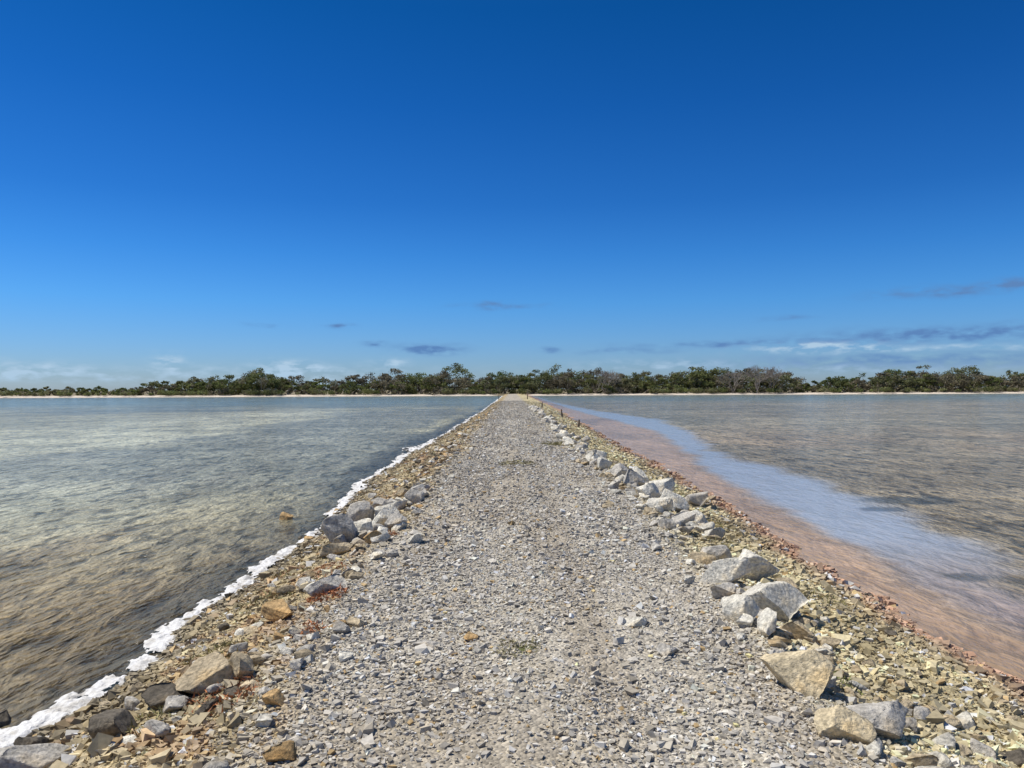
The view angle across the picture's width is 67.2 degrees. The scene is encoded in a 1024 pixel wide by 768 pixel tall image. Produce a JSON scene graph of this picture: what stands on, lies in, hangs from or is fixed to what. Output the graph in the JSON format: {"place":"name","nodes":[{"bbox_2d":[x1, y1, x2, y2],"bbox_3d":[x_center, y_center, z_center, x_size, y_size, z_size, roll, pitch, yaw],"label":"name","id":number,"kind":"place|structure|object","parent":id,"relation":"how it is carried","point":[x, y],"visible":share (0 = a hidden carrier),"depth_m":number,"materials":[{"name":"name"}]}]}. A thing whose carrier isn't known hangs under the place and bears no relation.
{"place":"outdoors","nodes":[
{"label":"outdoors","id":0,"kind":"place"},
{"bbox_2d":[0,393,1023,728],"bbox_3d":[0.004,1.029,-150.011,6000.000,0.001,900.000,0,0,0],"label":"water","id":1,"kind":"structure","parent":0,"point":[128,525],"depth_m":15.73,"materials":[{"name":"grey liquid"}]},
{"bbox_2d":[0,709,11,726],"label":"limestone rock","id":2,"kind":"object","parent":1,"relation":"in","point":[5,718],"visible":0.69,"depth_m":4.75,"materials":[{"name":"grey stone"}]},
{"bbox_2d":[0,396,501,747],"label":"salt foam","id":3,"kind":"object","parent":1,"relation":"on","point":[159,641],"visible":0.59,"depth_m":6.04,"materials":[{"name":"white"}]},
{"bbox_2d":[279,512,293,519],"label":"limestone rock","id":4,"kind":"object","parent":1,"relation":"in","point":[285,516],"visible":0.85,"depth_m":12.23,"materials":[{"name":"brown stone"}]},
{"bbox_2d":[0,387,1023,767],"bbox_3d":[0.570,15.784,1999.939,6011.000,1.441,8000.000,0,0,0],"label":"ground","id":5,"kind":"structure","parent":0,"point":[538,715],"depth_m":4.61,"materials":[{"name":"beige gravel"}]},
{"bbox_2d":[13,736,49,745],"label":"limestone rock","id":6,"kind":"object","parent":5,"relation":"on","point":[19,740],"visible":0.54,"depth_m":4.18,"materials":[{"name":"grey stone"}]},
{"bbox_2d":[0,743,73,767],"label":"limestone rock","id":7,"kind":"object","parent":5,"relation":"on","point":[44,755],"visible":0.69,"depth_m":3.80,"materials":[{"name":"grey stone"}]},
{"bbox_2d":[87,708,137,737],"bbox_3d":[-2.110,1.815,4.052,0.247,0.188,0.231,0,0,0],"label":"limestone rock","id":8,"kind":"object","parent":5,"relation":"on","point":[113,722],"visible":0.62,"depth_m":4.00,"materials":[{"name":"grey stone"}]},
{"bbox_2d":[141,682,186,710],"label":"limestone rock","id":9,"kind":"object","parent":5,"relation":"on","point":[156,695],"visible":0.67,"depth_m":4.39,"materials":[{"name":"grey stone"}]},
{"bbox_2d":[174,651,234,694],"bbox_3d":[-1.856,1.734,4.583,0.378,0.212,0.329,0,0,-36],"label":"limestone rock","id":10,"kind":"object","parent":5,"relation":"on","point":[199,674],"visible":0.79,"depth_m":4.53,"materials":[{"name":"beige stone"}]},
{"bbox_2d":[229,651,253,680],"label":"limestone rock","id":11,"kind":"object","parent":5,"relation":"on","point":[240,663],"visible":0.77,"depth_m":4.56,"materials":[{"name":"grey stone"}]},
{"bbox_2d":[262,688,285,706],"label":"limestone rock","id":12,"kind":"object","parent":5,"relation":"on","point":[273,697],"visible":0.96,"depth_m":4.06,"materials":[{"name":"beige stone"}]},
{"bbox_2d":[261,599,292,621],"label":"limestone rock","id":13,"kind":"object","parent":5,"relation":"on","point":[275,610],"visible":0.9,"depth_m":5.74,"materials":[{"name":"brown stone"}]},
{"bbox_2d":[305,573,346,597],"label":"limestone rock","id":14,"kind":"object","parent":5,"relation":"on","point":[333,581],"visible":0.79,"depth_m":6.27,"materials":[{"name":"grey stone"}]},
{"bbox_2d":[318,542,352,557],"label":"limestone rock","id":15,"kind":"object","parent":5,"relation":"on","point":[336,548],"visible":0.82,"depth_m":7.98,"materials":[{"name":"beige stone"}]},
{"bbox_2d":[320,513,357,542],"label":"limestone rock","id":16,"kind":"object","parent":5,"relation":"on","point":[333,527],"visible":0.76,"depth_m":8.59,"materials":[{"name":"grey stone"}]},
{"bbox_2d":[346,500,373,521],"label":"limestone rock","id":17,"kind":"object","parent":5,"relation":"on","point":[360,510],"visible":0.54,"depth_m":10.21,"materials":[{"name":"grey stone"}]},
{"bbox_2d":[354,518,372,530],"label":"limestone rock","id":18,"kind":"object","parent":5,"relation":"on","point":[363,524],"visible":0.41,"depth_m":8.84,"materials":[{"name":"white stone"}]},
{"bbox_2d":[363,530,381,543],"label":"limestone rock","id":19,"kind":"object","parent":5,"relation":"on","point":[366,538],"visible":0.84,"depth_m":8.26,"materials":[{"name":"brown stone"}]},
{"bbox_2d":[372,506,394,525],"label":"limestone rock","id":20,"kind":"object","parent":5,"relation":"on","point":[383,515],"visible":0.56,"depth_m":9.47,"materials":[{"name":"white stone"}]},
{"bbox_2d":[374,504,398,515],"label":"limestone rock","id":21,"kind":"object","parent":5,"relation":"on","point":[377,509],"visible":0.3,"depth_m":10.33,"materials":[{"name":"white stone"}]},
{"bbox_2d":[384,511,407,529],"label":"limestone rock","id":22,"kind":"object","parent":5,"relation":"on","point":[394,518],"visible":0.75,"depth_m":9.24,"materials":[{"name":"white stone"}]},
{"bbox_2d":[395,487,406,496],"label":"limestone rock","id":23,"kind":"object","parent":5,"relation":"on","point":[402,491],"visible":0.67,"depth_m":12.45,"materials":[{"name":"beige stone"}]},
{"bbox_2d":[404,489,424,503],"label":"limestone rock","id":24,"kind":"object","parent":5,"relation":"on","point":[413,496],"visible":0.9,"depth_m":11.42,"materials":[{"name":"grey stone"}]},
{"bbox_2d":[410,484,424,490],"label":"limestone rock","id":25,"kind":"object","parent":5,"relation":"on","point":[420,487],"visible":0.52,"depth_m":12.24,"materials":[{"name":"grey stone"}]},
{"bbox_2d":[412,639,442,648],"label":"limestone rock","id":26,"kind":"object","parent":5,"relation":"on","point":[430,643],"visible":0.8,"depth_m":4.96,"materials":[{"name":"grey stone"}]},
{"bbox_2d":[463,631,477,640],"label":"limestone rock","id":27,"kind":"object","parent":5,"relation":"on","point":[469,636],"visible":1,"depth_m":5.06,"materials":[{"name":"brown stone"}]},
{"bbox_2d":[126,487,862,736],"bbox_3d":[0.247,1.863,9.229,5.852,0.453,10.635,0,0,0],"label":"succulent groundcover","id":28,"kind":"object","parent":5,"relation":"on","point":[331,592],"visible":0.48,"depth_m":5.31,"materials":[{"name":"plant"}]},
{"bbox_2d":[0,362,1023,395],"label":"mangrove trees","id":29,"kind":"object","parent":5,"relation":"on","point":[701,380],"visible":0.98,"depth_m":254.23,"materials":[{"name":"green plant"}]},
{"bbox_2d":[490,637,541,657],"bbox_3d":[0.029,1.632,4.837,0.338,0.091,0.417,0,0,0],"label":"grass tuft","id":30,"kind":"object","parent":5,"relation":"on","point":[521,648],"visible":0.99,"depth_m":4.81,"materials":[{"name":"green plant"}]},
{"bbox_2d":[498,459,534,465],"bbox_3d":[0.081,1.690,16.777,0.979,0.140,0.990,-1,-1,41],"label":"grass tuft","id":31,"kind":"object","parent":5,"relation":"on","point":[518,462],"visible":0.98,"depth_m":16.76,"materials":[{"name":"green plant"}]},
{"bbox_2d":[25,405,1023,767],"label":"rock rubble","id":32,"kind":"object","parent":5,"relation":"on","point":[305,655],"visible":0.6,"depth_m":5.20,"materials":[{"name":"stone"}]},
{"bbox_2d":[540,440,563,445],"bbox_3d":[1.393,1.756,23.009,1.134,0.242,1.247,0,0,-31],"label":"grass tuft","id":33,"kind":"object","parent":5,"relation":"on","point":[554,443],"visible":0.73,"depth_m":22.87,"materials":[{"name":"green plant"}]},
{"bbox_2d":[596,458,611,469],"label":"limestone rock","id":34,"kind":"object","parent":5,"relation":"on","point":[602,464],"visible":0.94,"depth_m":15.47,"materials":[{"name":"grey stone"}]},
{"bbox_2d":[589,369,621,393],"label":"bare tree","id":35,"kind":"object","parent":5,"relation":"on","point":[606,374],"visible":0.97,"depth_m":249.44,"materials":[{"name":"grey plant"}]},
{"bbox_2d":[609,463,627,476],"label":"limestone rock","id":36,"kind":"object","parent":5,"relation":"on","point":[617,469],"visible":0.55,"depth_m":14.51,"materials":[{"name":"grey stone"}]},
{"bbox_2d":[623,468,644,485],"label":"limestone rock","id":37,"kind":"object","parent":5,"relation":"on","point":[631,476],"visible":0.74,"depth_m":12.80,"materials":[{"name":"grey stone"}]},
{"bbox_2d":[624,617,646,626],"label":"limestone rock","id":38,"kind":"object","parent":5,"relation":"on","point":[636,621],"visible":1,"depth_m":5.31,"materials":[{"name":"grey stone"}]},
{"bbox_2d":[632,466,648,480],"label":"limestone rock","id":39,"kind":"object","parent":5,"relation":"on","point":[639,471],"visible":0.29,"depth_m":13.55,"materials":[{"name":"grey stone"}]},
{"bbox_2d":[636,482,659,497],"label":"limestone rock","id":40,"kind":"object","parent":5,"relation":"on","point":[651,490],"visible":0.68,"depth_m":11.79,"materials":[{"name":"grey stone"}]},
{"bbox_2d":[644,497,672,511],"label":"limestone rock","id":41,"kind":"object","parent":5,"relation":"on","point":[666,503],"visible":0.75,"depth_m":10.50,"materials":[{"name":"white stone"}]},
{"bbox_2d":[648,477,674,497],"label":"limestone rock","id":42,"kind":"object","parent":5,"relation":"on","point":[668,483],"visible":0.37,"depth_m":12.45,"materials":[{"name":"grey stone"}]},
{"bbox_2d":[657,518,676,529],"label":"limestone rock","id":43,"kind":"object","parent":5,"relation":"on","point":[667,523],"visible":0.88,"depth_m":9.13,"materials":[{"name":"grey stone"}]},
{"bbox_2d":[656,642,678,656],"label":"limestone rock","id":44,"kind":"object","parent":5,"relation":"on","point":[663,649],"visible":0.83,"depth_m":4.72,"materials":[{"name":"grey stone"}]},
{"bbox_2d":[660,488,689,511],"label":"limestone rock","id":45,"kind":"object","parent":5,"relation":"on","point":[680,502],"visible":0.53,"depth_m":11.10,"materials":[{"name":"grey stone"}]},
{"bbox_2d":[671,511,695,526],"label":"limestone rock","id":46,"kind":"object","parent":5,"relation":"on","point":[683,517],"visible":0.56,"depth_m":9.64,"materials":[{"name":"white stone"}]},
{"bbox_2d":[685,491,707,506],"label":"limestone rock","id":47,"kind":"object","parent":5,"relation":"on","point":[697,499],"visible":0.69,"depth_m":12.18,"materials":[{"name":"grey stone"}]},
{"bbox_2d":[689,510,707,523],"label":"limestone rock","id":48,"kind":"object","parent":5,"relation":"on","point":[700,517],"visible":0.35,"depth_m":10.09,"materials":[{"name":"white stone"}]},
{"bbox_2d":[689,552,715,564],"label":"limestone rock","id":49,"kind":"object","parent":5,"relation":"on","point":[703,558],"visible":0.77,"depth_m":7.39,"materials":[{"name":"beige stone"}]},
{"bbox_2d":[700,545,732,559],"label":"limestone rock","id":50,"kind":"object","parent":5,"relation":"on","point":[720,551],"visible":0.45,"depth_m":7.82,"materials":[{"name":"grey stone"}]},
{"bbox_2d":[710,582,735,598],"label":"limestone rock","id":51,"kind":"object","parent":5,"relation":"on","point":[719,591],"visible":0.69,"depth_m":6.00,"materials":[{"name":"grey stone"}]},
{"bbox_2d":[697,557,750,583],"bbox_3d":[1.794,1.650,6.621,0.454,0.325,0.302,0,0,-21],"label":"limestone rock","id":52,"kind":"object","parent":5,"relation":"on","point":[733,570],"visible":0.78,"depth_m":6.56,"materials":[{"name":"grey stone"}]},
{"bbox_2d":[716,371,752,392],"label":"bare tree","id":53,"kind":"object","parent":5,"relation":"on","point":[734,378],"visible":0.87,"depth_m":249.84,"materials":[{"name":"grey plant"}]},
{"bbox_2d":[721,594,759,621],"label":"limestone rock","id":54,"kind":"object","parent":5,"relation":"on","point":[735,607],"visible":0.8,"depth_m":5.44,"materials":[{"name":"grey stone"}]},
{"bbox_2d":[743,365,772,392],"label":"bare tree","id":55,"kind":"object","parent":5,"relation":"on","point":[756,382],"visible":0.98,"depth_m":249.27,"materials":[{"name":"grey plant"}]},
{"bbox_2d":[739,548,779,580],"bbox_3d":[2.235,1.688,7.134,0.450,0.325,0.373,0,0,24],"label":"limestone rock","id":56,"kind":"object","parent":5,"relation":"on","point":[761,567],"visible":0.64,"depth_m":6.99,"materials":[{"name":"grey stone"}]},
{"bbox_2d":[757,607,776,636],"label":"limestone rock","id":57,"kind":"object","parent":5,"relation":"on","point":[766,622],"visible":0.96,"depth_m":5.16,"materials":[{"name":"grey stone"}]},
{"bbox_2d":[760,366,785,392],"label":"bare tree","id":58,"kind":"object","parent":5,"relation":"on","point":[773,374],"visible":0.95,"depth_m":249.89,"materials":[{"name":"grey plant"}]},
{"bbox_2d":[742,581,810,621],"bbox_3d":[2.012,1.675,5.831,0.501,0.350,0.410,0,0,-32],"label":"limestone rock","id":59,"kind":"object","parent":5,"relation":"on","point":[785,601],"visible":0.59,"depth_m":5.73,"materials":[{"name":"grey stone"}]},
{"bbox_2d":[776,577,799,589],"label":"limestone rock","id":60,"kind":"object","parent":5,"relation":"on","point":[789,581],"visible":0.38,"depth_m":6.90,"materials":[{"name":"beige stone"}]},
{"bbox_2d":[779,620,814,639],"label":"limestone rock","id":61,"kind":"object","parent":5,"relation":"on","point":[797,629],"visible":0.81,"depth_m":5.25,"materials":[{"name":"brown stone"}]},
{"bbox_2d":[760,649,835,699],"bbox_3d":[1.578,1.579,4.263,0.384,0.250,0.263,-1,-1,43],"label":"limestone rock","id":62,"kind":"object","parent":5,"relation":"on","point":[807,672],"visible":0.93,"depth_m":4.18,"materials":[{"name":"beige stone"}]},
{"bbox_2d":[814,704,876,744],"bbox_3d":[1.580,1.613,3.670,0.271,0.162,0.208,0,0,9],"label":"limestone rock","id":63,"kind":"object","parent":5,"relation":"on","point":[839,721],"visible":0.93,"depth_m":3.62,"materials":[{"name":"beige stone"}]},
{"bbox_2d":[846,699,907,740],"bbox_3d":[1.806,1.655,3.769,0.342,0.175,0.234,0,0,0],"label":"limestone rock","id":64,"kind":"object","parent":5,"relation":"on","point":[886,719],"visible":0.65,"depth_m":3.73,"materials":[{"name":"grey stone"}]},
{"bbox_2d":[998,749,1023,766],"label":"limestone rock","id":65,"kind":"object","parent":5,"relation":"on","point":[1016,757],"visible":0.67,"depth_m":3.89,"materials":[{"name":"grey stone"}]},
{"bbox_2d":[0,0,1023,390],"label":"sky","id":66,"kind":"structure","parent":0,"point":[817,190],"materials":[{"name":"blue"}]}
]}

